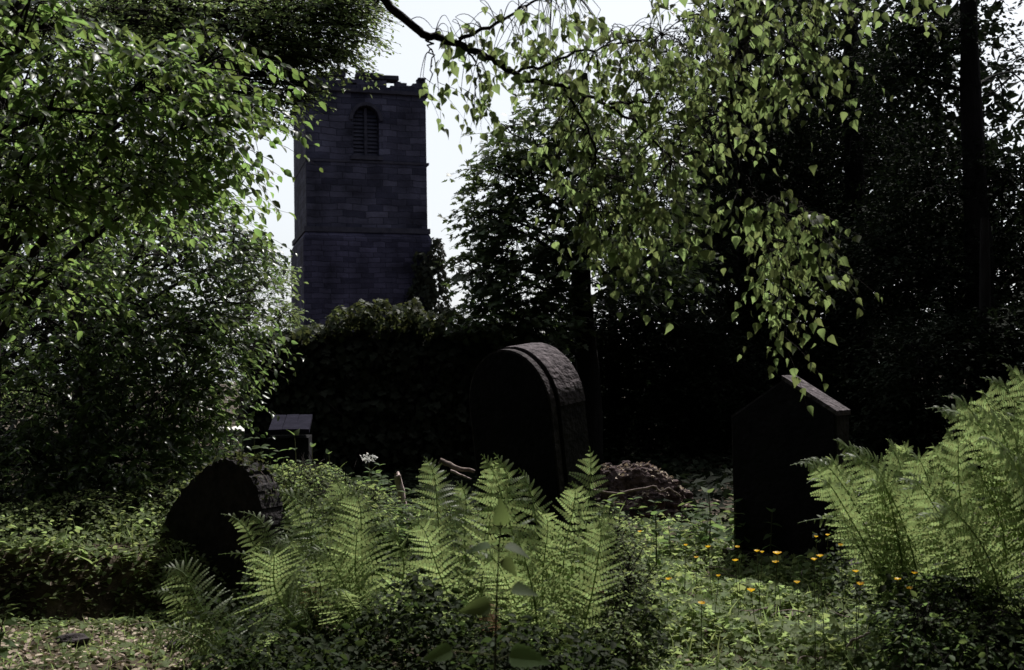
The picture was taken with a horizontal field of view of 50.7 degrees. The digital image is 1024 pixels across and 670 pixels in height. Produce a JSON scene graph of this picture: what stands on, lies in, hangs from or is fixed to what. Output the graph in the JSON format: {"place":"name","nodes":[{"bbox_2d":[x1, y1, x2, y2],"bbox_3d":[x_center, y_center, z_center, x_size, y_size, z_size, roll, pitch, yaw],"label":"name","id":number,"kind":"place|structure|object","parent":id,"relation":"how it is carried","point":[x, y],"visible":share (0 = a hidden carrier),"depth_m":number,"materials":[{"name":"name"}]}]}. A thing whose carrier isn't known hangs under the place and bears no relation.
{"place":"outdoors","nodes":[
{"label":"outdoors","id":0,"kind":"place"},
{"bbox_2d":[223,426,243,430],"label":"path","id":1,"kind":"structure","parent":0,"point":[239,427],"depth_m":31.12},
{"bbox_2d":[0,376,1023,669],"bbox_3d":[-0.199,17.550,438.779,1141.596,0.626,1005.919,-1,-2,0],"label":"ground","id":2,"kind":"structure","parent":0,"point":[50,606],"depth_m":6.87,"materials":[{"name":"green plant"}]},
{"bbox_2d":[0,590,18,665],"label":"nettle","id":3,"kind":"object","parent":2,"relation":"on","point":[3,652],"visible":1,"depth_m":5.37,"materials":[{"name":"green plant"}]},
{"bbox_2d":[56,633,90,645],"bbox_3d":[-2.471,1.719,6.085,0.190,0.077,0.124,-1,-2,0],"label":"stone","id":4,"kind":"object","parent":2,"relation":"on","point":[74,637],"visible":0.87,"depth_m":6.06,"materials":[{"name":"grey stone"}]},
{"bbox_2d":[0,478,157,550],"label":"bramble","id":5,"kind":"object","parent":2,"relation":"on","point":[63,510],"visible":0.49,"depth_m":7.60,"materials":[{"name":"green plant"}]},
{"bbox_2d":[65,466,193,545],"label":"bramble","id":6,"kind":"object","parent":2,"relation":"on","point":[156,502],"visible":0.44,"depth_m":7.92,"materials":[{"name":"green plant"}]},
{"bbox_2d":[0,104,304,531],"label":"broadleaf tree","id":7,"kind":"object","parent":2,"relation":"on","point":[90,398],"visible":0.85,"depth_m":8.75,"materials":[{"name":"green plant"}]},
{"bbox_2d":[0,0,327,414],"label":"broadleaf tree","id":8,"kind":"object","parent":2,"relation":"on","point":[147,192],"visible":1,"depth_m":5.76,"materials":[{"name":"green plant"}]},
{"bbox_2d":[162,639,186,651],"bbox_3d":[-1.850,1.705,5.918,0.136,0.070,0.120,-1,-2,0],"label":"stone","id":9,"kind":"object","parent":2,"relation":"on","point":[167,645],"visible":0.38,"depth_m":5.88,"materials":[{"name":"grey stone"}]},
{"bbox_2d":[115,557,285,669],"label":"fern","id":10,"kind":"object","parent":2,"relation":"on","point":[184,607],"visible":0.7,"depth_m":5.43,"materials":[{"name":"green plant"}]},
{"bbox_2d":[0,0,403,452],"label":"ash tree","id":11,"kind":"object","parent":2,"relation":"on","point":[146,20],"visible":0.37,"depth_m":11.86,"materials":[{"name":"green plant"}]},
{"bbox_2d":[159,457,284,608],"bbox_3d":[-1.987,1.391,7.361,0.988,1.117,0.200,-2,-2,30],"label":"headstone","id":12,"kind":"object","parent":2,"relation":"on","point":[207,500],"visible":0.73,"depth_m":7.22,"materials":[{"name":"stone"}]},
{"bbox_2d":[157,450,288,529],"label":"creeper","id":13,"kind":"object","parent":12,"relation":"attached to","point":[248,461],"visible":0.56,"depth_m":7.25,"materials":[{"name":"green plant"}]},
{"bbox_2d":[161,229,313,420],"bbox_3d":[-9.275,-0.194,35.898,5.585,6.493,3.280,-1,-2,0],"label":"distant tree","id":14,"kind":"object","parent":2,"relation":"on","point":[294,315],"visible":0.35,"depth_m":35.81,"materials":[{"name":"green plant"}]},
{"bbox_2d":[266,414,311,485],"bbox_3d":[-2.634,1.554,12.850,0.490,1.190,0.891,-1,-2,-8],"label":"chest tomb","id":15,"kind":"object","parent":2,"relation":"on","point":[284,424],"visible":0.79,"depth_m":12.50,"materials":[{"name":"stone"}]},
{"bbox_2d":[283,429,307,540],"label":"nettle","id":16,"kind":"object","parent":2,"relation":"on","point":[296,432],"visible":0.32,"depth_m":8.99,"materials":[{"name":"green plant"}]},
{"bbox_2d":[218,506,381,649],"bbox_3d":[-1.160,1.302,5.719,0.697,0.762,0.933,1,-3,-37],"label":"fern","id":17,"kind":"object","parent":2,"relation":"on","point":[279,579],"visible":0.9,"depth_m":5.77,"materials":[{"name":"green plant"}]},
{"bbox_2d":[0,479,611,669],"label":"ground cover","id":18,"kind":"object","parent":2,"relation":"on","point":[43,543],"visible":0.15,"depth_m":6.90,"materials":[{"name":"green plant"}]},
{"bbox_2d":[302,442,321,541],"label":"nettle","id":19,"kind":"object","parent":2,"relation":"on","point":[312,445],"visible":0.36,"depth_m":8.98,"materials":[{"name":"green plant"}]},
{"bbox_2d":[239,447,406,557],"bbox_3d":[-1.527,1.294,8.229,2.035,0.880,1.221,-2,-3,32],"label":"bramble","id":20,"kind":"object","parent":2,"relation":"on","point":[283,477],"visible":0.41,"depth_m":8.11,"materials":[{"name":"green plant"}]},
{"bbox_2d":[321,449,335,536],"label":"nettle","id":21,"kind":"object","parent":2,"relation":"on","point":[328,452],"visible":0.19,"depth_m":8.80,"materials":[{"name":"green plant"}]},
{"bbox_2d":[263,476,435,643],"bbox_3d":[-0.833,1.231,5.882,0.845,0.923,0.838,0,-2,-30],"label":"fern","id":22,"kind":"object","parent":2,"relation":"on","point":[357,591],"visible":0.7,"depth_m":5.79,"materials":[{"name":"green plant"}]},
{"bbox_2d":[347,480,361,552],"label":"nettle","id":23,"kind":"object","parent":2,"relation":"on","point":[357,482],"visible":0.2,"depth_m":7.79,"materials":[{"name":"green plant"}]},
{"bbox_2d":[291,68,432,337],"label":"church tower","id":24,"kind":"structure","parent":2,"relation":"on","point":[361,230],"depth_m":45.99,"materials":[{"name":"grey stone"}]},
{"bbox_2d":[349,102,382,160],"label":"window","id":25,"kind":"structure","parent":24,"relation":"in","point":[362,126],"depth_m":46.28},
{"bbox_2d":[400,237,451,332],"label":"ivy","id":26,"kind":"object","parent":24,"relation":"attached to","point":[426,291],"visible":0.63,"depth_m":45.92,"materials":[{"name":"green plant"}]},
{"bbox_2d":[360,453,377,479],"bbox_3d":[-1.385,1.513,10.492,0.175,0.740,0.163,-1,-2,0],"label":"cow parsley","id":27,"kind":"object","parent":2,"relation":"on","point":[368,458],"visible":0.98,"depth_m":10.49,"materials":[{"name":"white plant"}]},
{"bbox_2d":[366,467,378,563],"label":"nettle","id":28,"kind":"object","parent":2,"relation":"on","point":[371,489],"visible":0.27,"depth_m":7.89,"materials":[{"name":"green plant"}]},
{"bbox_2d":[244,329,506,477],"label":"stone wall","id":29,"kind":"structure","parent":2,"relation":"on","point":[290,373],"depth_m":15.98,"materials":[{"name":"black stone"}]},
{"bbox_2d":[241,326,498,478],"bbox_3d":[-2.008,1.064,15.904,4.051,2.436,0.592,-1,-2,0],"label":"ivy","id":30,"kind":"object","parent":29,"relation":"attached to","point":[368,429],"visible":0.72,"depth_m":15.77,"materials":[{"name":"green plant"}]},
{"bbox_2d":[268,297,524,367],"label":"ivy","id":31,"kind":"object","parent":29,"relation":"attached to","point":[416,319],"visible":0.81,"depth_m":15.75,"materials":[{"name":"green plant"}]},
{"bbox_2d":[0,422,757,583],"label":"nettle bed","id":32,"kind":"object","parent":2,"relation":"on","point":[680,535],"visible":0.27,"depth_m":8.59,"materials":[{"name":"green plant"}]},
{"bbox_2d":[394,472,408,535],"bbox_3d":[-0.879,1.510,8.695,0.127,0.822,0.092,-1,-2,0],"label":"broken post","id":33,"kind":"object","parent":2,"relation":"on","point":[398,481],"visible":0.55,"depth_m":8.68,"materials":[{"name":"brown wood"}]},
{"bbox_2d":[0,547,912,667],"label":"flowers","id":34,"kind":"object","parent":2,"relation":"on","point":[636,581],"visible":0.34,"depth_m":6.13,"materials":[{"name":"plant"}]},
{"bbox_2d":[438,458,474,472],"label":"fallen branch","id":35,"kind":"object","parent":2,"relation":"on","point":[444,462],"visible":1,"depth_m":8.58,"materials":[{"name":"brown wood"}]},
{"bbox_2d":[400,456,516,652],"bbox_3d":[-0.270,1.193,5.995,0.683,1.068,1.006,-1,-2,0],"label":"fern","id":36,"kind":"object","parent":2,"relation":"on","point":[469,583],"visible":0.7,"depth_m":5.88,"materials":[{"name":"green plant"}]},
{"bbox_2d":[450,469,470,479],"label":"fallen branch","id":37,"kind":"object","parent":2,"relation":"on","point":[457,473],"visible":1,"depth_m":8.49,"materials":[{"name":"brown wood"}]},
{"bbox_2d":[0,499,939,669],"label":"leaf litter","id":38,"kind":"object","parent":2,"relation":"on","point":[28,655],"visible":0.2,"depth_m":6.00,"materials":[{"name":"plant"}]},
{"bbox_2d":[470,631,477,669],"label":"sprig","id":39,"kind":"object","parent":2,"relation":"on","point":[474,645],"visible":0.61,"depth_m":5.00,"materials":[{"name":"green plant"}]},
{"bbox_2d":[421,497,551,669],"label":"nettle","id":40,"kind":"object","parent":2,"relation":"on","point":[521,656],"visible":1,"depth_m":2.90,"materials":[{"name":"green plant"}]},
{"bbox_2d":[0,426,1004,522],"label":"ground ivy","id":41,"kind":"object","parent":2,"relation":"on","point":[667,463],"visible":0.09,"depth_m":14.83,"materials":[{"name":"green plant"}]},
{"bbox_2d":[0,486,1017,669],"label":"grass","id":42,"kind":"structure","parent":2,"relation":"on","point":[187,558],"depth_m":6.48,"materials":[{"name":"green plant"}]},
{"bbox_2d":[0,0,1023,472],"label":"wood","id":43,"kind":"object","parent":2,"relation":"on","point":[1004,136],"visible":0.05,"depth_m":24.90,"materials":[{"name":"green plant"}]},
{"bbox_2d":[469,342,596,566],"bbox_3d":[0.155,1.027,8.069,0.353,1.916,0.888,-9,4,-44],"label":"headstone","id":44,"kind":"object","parent":2,"relation":"on","point":[527,408],"visible":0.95,"depth_m":7.82,"materials":[{"name":"stone"}]},
{"bbox_2d":[474,453,604,650],"bbox_3d":[0.049,1.185,5.568,0.771,1.145,0.583,0,-2,-30],"label":"fern","id":45,"kind":"object","parent":2,"relation":"on","point":[520,540],"visible":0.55,"depth_m":5.57,"materials":[{"name":"green plant"}]},
{"bbox_2d":[380,0,747,333],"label":"birch tree","id":46,"kind":"object","parent":2,"relation":"on","point":[572,93],"visible":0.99,"depth_m":4.75,"materials":[{"name":"green plant"}]},
{"bbox_2d":[516,446,625,664],"bbox_3d":[0.280,1.175,5.493,0.597,1.210,0.839,-1,-2,0],"label":"fern","id":47,"kind":"object","parent":2,"relation":"on","point":[561,587],"visible":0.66,"depth_m":5.50,"materials":[{"name":"green plant"}]},
{"bbox_2d":[430,59,732,466],"bbox_3d":[1.074,-0.941,16.245,4.523,6.205,3.217,-1,-2,0],"label":"sycamore tree","id":48,"kind":"object","parent":2,"relation":"on","point":[539,314],"visible":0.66,"depth_m":15.76,"materials":[{"name":"green plant"}]},
{"bbox_2d":[172,529,1023,669],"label":"undergrowth","id":49,"kind":"object","parent":2,"relation":"on","point":[329,651],"visible":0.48,"depth_m":5.23,"materials":[{"name":"green plant"}]},
{"bbox_2d":[605,496,627,590],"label":"nettle","id":50,"kind":"object","parent":2,"relation":"on","point":[613,500],"visible":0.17,"depth_m":6.40,"materials":[{"name":"green plant"}]},
{"bbox_2d":[563,505,683,669],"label":"bramble","id":51,"kind":"object","parent":2,"relation":"on","point":[626,580],"visible":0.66,"depth_m":5.65,"materials":[{"name":"green plant"}]},
{"bbox_2d":[595,485,680,496],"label":"fallen branch","id":52,"kind":"object","parent":2,"relation":"on","point":[636,489],"visible":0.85,"depth_m":10.19,"materials":[{"name":"brown wood"}]},
{"bbox_2d":[495,265,783,461],"bbox_3d":[1.277,0.702,18.137,6.417,4.020,3.077,-1,-2,11],"label":"dark tree","id":53,"kind":"object","parent":2,"relation":"on","point":[618,422],"visible":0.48,"depth_m":17.63,"materials":[{"name":"green plant"}]},
{"bbox_2d":[594,460,712,522],"bbox_3d":[1.405,1.963,11.407,1.489,1.280,0.947,-1,-2,0],"label":"rubble mound","id":54,"kind":"object","parent":2,"relation":"on","point":[624,476],"visible":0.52,"depth_m":11.16,"materials":[{"name":"grey stone"}]},
{"bbox_2d":[647,509,667,573],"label":"nettle","id":55,"kind":"object","parent":2,"relation":"on","point":[656,530],"visible":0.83,"depth_m":7.59,"materials":[{"name":"green plant"}]},
{"bbox_2d":[665,577,671,626],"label":"buttercup","id":56,"kind":"object","parent":2,"relation":"on","point":[668,578],"visible":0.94,"depth_m":6.00,"materials":[{"name":"orange plant"}]},
{"bbox_2d":[683,544,687,598],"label":"buttercup","id":57,"kind":"object","parent":2,"relation":"on","point":[685,569],"visible":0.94,"depth_m":6.70,"materials":[{"name":"orange plant"}]},
{"bbox_2d":[698,601,704,662],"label":"buttercup","id":58,"kind":"object","parent":2,"relation":"on","point":[702,602],"visible":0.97,"depth_m":5.60,"materials":[{"name":"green plant"}]},
{"bbox_2d":[705,545,712,604],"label":"buttercup","id":59,"kind":"object","parent":2,"relation":"on","point":[708,546],"visible":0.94,"depth_m":6.60,"materials":[{"name":"orange plant"}]},
{"bbox_2d":[697,487,725,562],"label":"nettle","id":60,"kind":"object","parent":2,"relation":"on","point":[713,517],"visible":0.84,"depth_m":8.39,"materials":[{"name":"green plant"}]},
{"bbox_2d":[712,574,720,634],"bbox_3d":[1.114,1.500,5.904,0.062,0.384,0.023,-3,-3,36],"label":"buttercup","id":61,"kind":"object","parent":2,"relation":"on","point":[718,575],"visible":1,"depth_m":5.90,"materials":[{"name":"green plant"}]},
{"bbox_2d":[723,498,743,566],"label":"nettle","id":62,"kind":"object","parent":2,"relation":"on","point":[731,537],"visible":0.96,"depth_m":8.18,"materials":[{"name":"green plant"}]},
{"bbox_2d":[733,559,738,610],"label":"buttercup","id":63,"kind":"object","parent":2,"relation":"on","point":[735,560],"visible":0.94,"depth_m":6.20,"materials":[{"name":"orange plant"}]},
{"bbox_2d":[735,545,740,610],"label":"buttercup","id":64,"kind":"object","parent":2,"relation":"on","point":[737,546],"visible":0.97,"depth_m":6.40,"materials":[{"name":"orange plant"}]},
{"bbox_2d":[626,0,877,450],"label":"dark tree","id":65,"kind":"object","parent":2,"relation":"on","point":[739,264],"visible":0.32,"depth_m":19.20,"materials":[{"name":"green plant"}]},
{"bbox_2d":[747,588,760,652],"bbox_3d":[1.279,1.520,5.695,0.075,0.370,0.044,-1,-2,0],"label":"buttercup","id":66,"kind":"object","parent":2,"relation":"on","point":[751,589],"visible":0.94,"depth_m":5.70,"materials":[{"name":"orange plant"}]},
{"bbox_2d":[754,549,760,618],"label":"buttercup","id":67,"kind":"object","parent":2,"relation":"on","point":[756,550],"visible":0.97,"depth_m":6.30,"materials":[{"name":"orange plant"}]},
{"bbox_2d":[758,551,763,613],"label":"buttercup","id":68,"kind":"object","parent":2,"relation":"on","point":[760,581],"visible":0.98,"depth_m":6.30,"materials":[{"name":"green plant"}]},
{"bbox_2d":[762,508,781,565],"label":"nettle","id":69,"kind":"object","parent":2,"relation":"on","point":[769,535],"visible":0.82,"depth_m":8.00,"materials":[{"name":"green plant"}]},
{"bbox_2d":[773,551,780,620],"bbox_3d":[1.496,1.461,6.092,0.060,0.475,0.051,-1,-2,0],"label":"buttercup","id":70,"kind":"object","parent":2,"relation":"on","point":[777,552],"visible":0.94,"depth_m":6.10,"materials":[{"name":"orange plant"}]},
{"bbox_2d":[772,560,782,618],"bbox_3d":[1.502,1.486,6.103,0.069,0.422,0.037,1,-3,-43],"label":"buttercup","id":71,"kind":"object","parent":2,"relation":"on","point":[775,562],"visible":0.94,"depth_m":6.10,"materials":[{"name":"orange plant"}]},
{"bbox_2d":[610,0,951,415],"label":"birch tree","id":72,"kind":"object","parent":2,"relation":"on","point":[798,273],"visible":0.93,"depth_m":4.81,"materials":[{"name":"green plant"}]},
{"bbox_2d":[722,375,861,578],"bbox_3d":[2.073,1.146,8.012,0.275,1.695,1.104,1,-3,-44],"label":"headstone","id":73,"kind":"object","parent":2,"relation":"on","point":[778,430],"visible":0.56,"depth_m":7.97,"materials":[{"name":"stone"}]},
{"bbox_2d":[794,580,800,652],"bbox_3d":[1.506,1.496,5.696,0.033,0.397,0.038,-1,-2,0],"label":"buttercup","id":74,"kind":"object","parent":2,"relation":"on","point":[796,581],"visible":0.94,"depth_m":5.70,"materials":[{"name":"orange plant"}]},
{"bbox_2d":[577,504,1023,669],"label":"ground cover","id":75,"kind":"object","parent":2,"relation":"on","point":[834,632],"visible":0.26,"depth_m":6.30,"materials":[{"name":"green plant"}]},
{"bbox_2d":[811,558,816,669],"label":"buttercup","id":76,"kind":"object","parent":2,"relation":"on","point":[814,609],"visible":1,"depth_m":5.15,"materials":[{"name":"green plant"}]},
{"bbox_2d":[815,535,818,606],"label":"buttercup","id":77,"kind":"object","parent":2,"relation":"on","point":[817,573],"visible":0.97,"depth_m":6.60,"materials":[{"name":"green plant"}]},
{"bbox_2d":[817,554,825,668],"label":"buttercup","id":78,"kind":"object","parent":2,"relation":"on","point":[819,555],"visible":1,"depth_m":5.15,"materials":[{"name":"green plant"}]},
{"bbox_2d":[823,534,828,607],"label":"buttercup","id":79,"kind":"object","parent":2,"relation":"on","point":[826,566],"visible":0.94,"depth_m":6.60,"materials":[{"name":"green plant"}]},
{"bbox_2d":[838,543,846,663],"bbox_3d":[1.622,1.331,5.294,0.042,0.616,0.022,1,-3,-44],"label":"buttercup","id":80,"kind":"object","parent":2,"relation":"on","point":[840,544],"visible":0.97,"depth_m":5.30,"materials":[{"name":"green plant"}]},
{"bbox_2d":[853,570,857,655],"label":"buttercup","id":81,"kind":"object","parent":2,"relation":"on","point":[856,614],"visible":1,"depth_m":5.15,"materials":[{"name":"green plant"}]},
{"bbox_2d":[846,632,870,648],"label":"fallen branch","id":82,"kind":"object","parent":2,"relation":"on","point":[849,644],"visible":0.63,"depth_m":5.34,"materials":[{"name":"brown wood"}]},
{"bbox_2d":[854,582,863,667],"bbox_3d":[1.654,1.409,5.151,0.036,0.464,0.061,1,-3,-41],"label":"buttercup","id":83,"kind":"object","parent":2,"relation":"on","point":[860,583],"visible":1,"depth_m":5.15,"materials":[{"name":"green plant"}]},
{"bbox_2d":[760,0,962,443],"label":"dark tree","id":84,"kind":"object","parent":2,"relation":"on","point":[855,146],"visible":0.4,"depth_m":18.79,"materials":[{"name":"green plant"}]},
{"bbox_2d":[792,438,946,638],"bbox_3d":[1.905,1.115,5.720,0.885,1.139,0.663,-1,-2,0],"label":"fern","id":85,"kind":"object","parent":2,"relation":"on","point":[881,510],"visible":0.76,"depth_m":5.65,"materials":[{"name":"green plant"}]},
{"bbox_2d":[907,586,915,648],"bbox_3d":[1.909,1.423,5.152,0.058,0.450,0.026,1,-3,-42],"label":"buttercup","id":86,"kind":"object","parent":2,"relation":"on","point":[909,587],"visible":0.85,"depth_m":5.15,"materials":[{"name":"green plant"}]},
{"bbox_2d":[912,571,917,647],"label":"buttercup","id":87,"kind":"object","parent":2,"relation":"on","point":[914,572],"visible":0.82,"depth_m":5.15,"materials":[{"name":"green plant"}]},
{"bbox_2d":[809,0,1023,443],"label":"dark tree","id":88,"kind":"object","parent":2,"relation":"on","point":[974,196],"visible":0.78,"depth_m":15.21,"materials":[{"name":"green plant"}]},
{"bbox_2d":[835,218,1023,488],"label":"hedge","id":89,"kind":"object","parent":2,"relation":"on","point":[982,346],"visible":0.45,"depth_m":13.33,"materials":[{"name":"green plant"}]},
{"bbox_2d":[849,553,1023,669],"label":"bramble","id":90,"kind":"object","parent":2,"relation":"on","point":[991,623],"visible":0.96,"depth_m":4.92,"materials":[{"name":"green plant"}]},
{"bbox_2d":[922,579,968,647],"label":"nettle","id":91,"kind":"object","parent":2,"relation":"on","point":[930,584],"visible":0.23,"depth_m":5.29,"materials":[{"name":"green plant"}]},
{"bbox_2d":[896,427,1023,616],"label":"fern","id":92,"kind":"object","parent":2,"relation":"on","point":[957,521],"visible":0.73,"depth_m":5.38,"materials":[{"name":"green plant"}]},
{"bbox_2d":[926,363,1023,574],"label":"fern","id":93,"kind":"object","parent":2,"relation":"on","point":[1004,451],"visible":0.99,"depth_m":5.23,"materials":[{"name":"green plant"}]},
{"bbox_2d":[967,577,1004,637],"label":"nettle","id":94,"kind":"object","parent":2,"relation":"on","point":[972,580],"visible":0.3,"depth_m":5.22,"materials":[{"name":"green plant"}]},
{"bbox_2d":[5,0,1023,382],"label":"sky","id":95,"kind":"structure","parent":0,"point":[443,155],"materials":[{"name":"white"}]}
]}

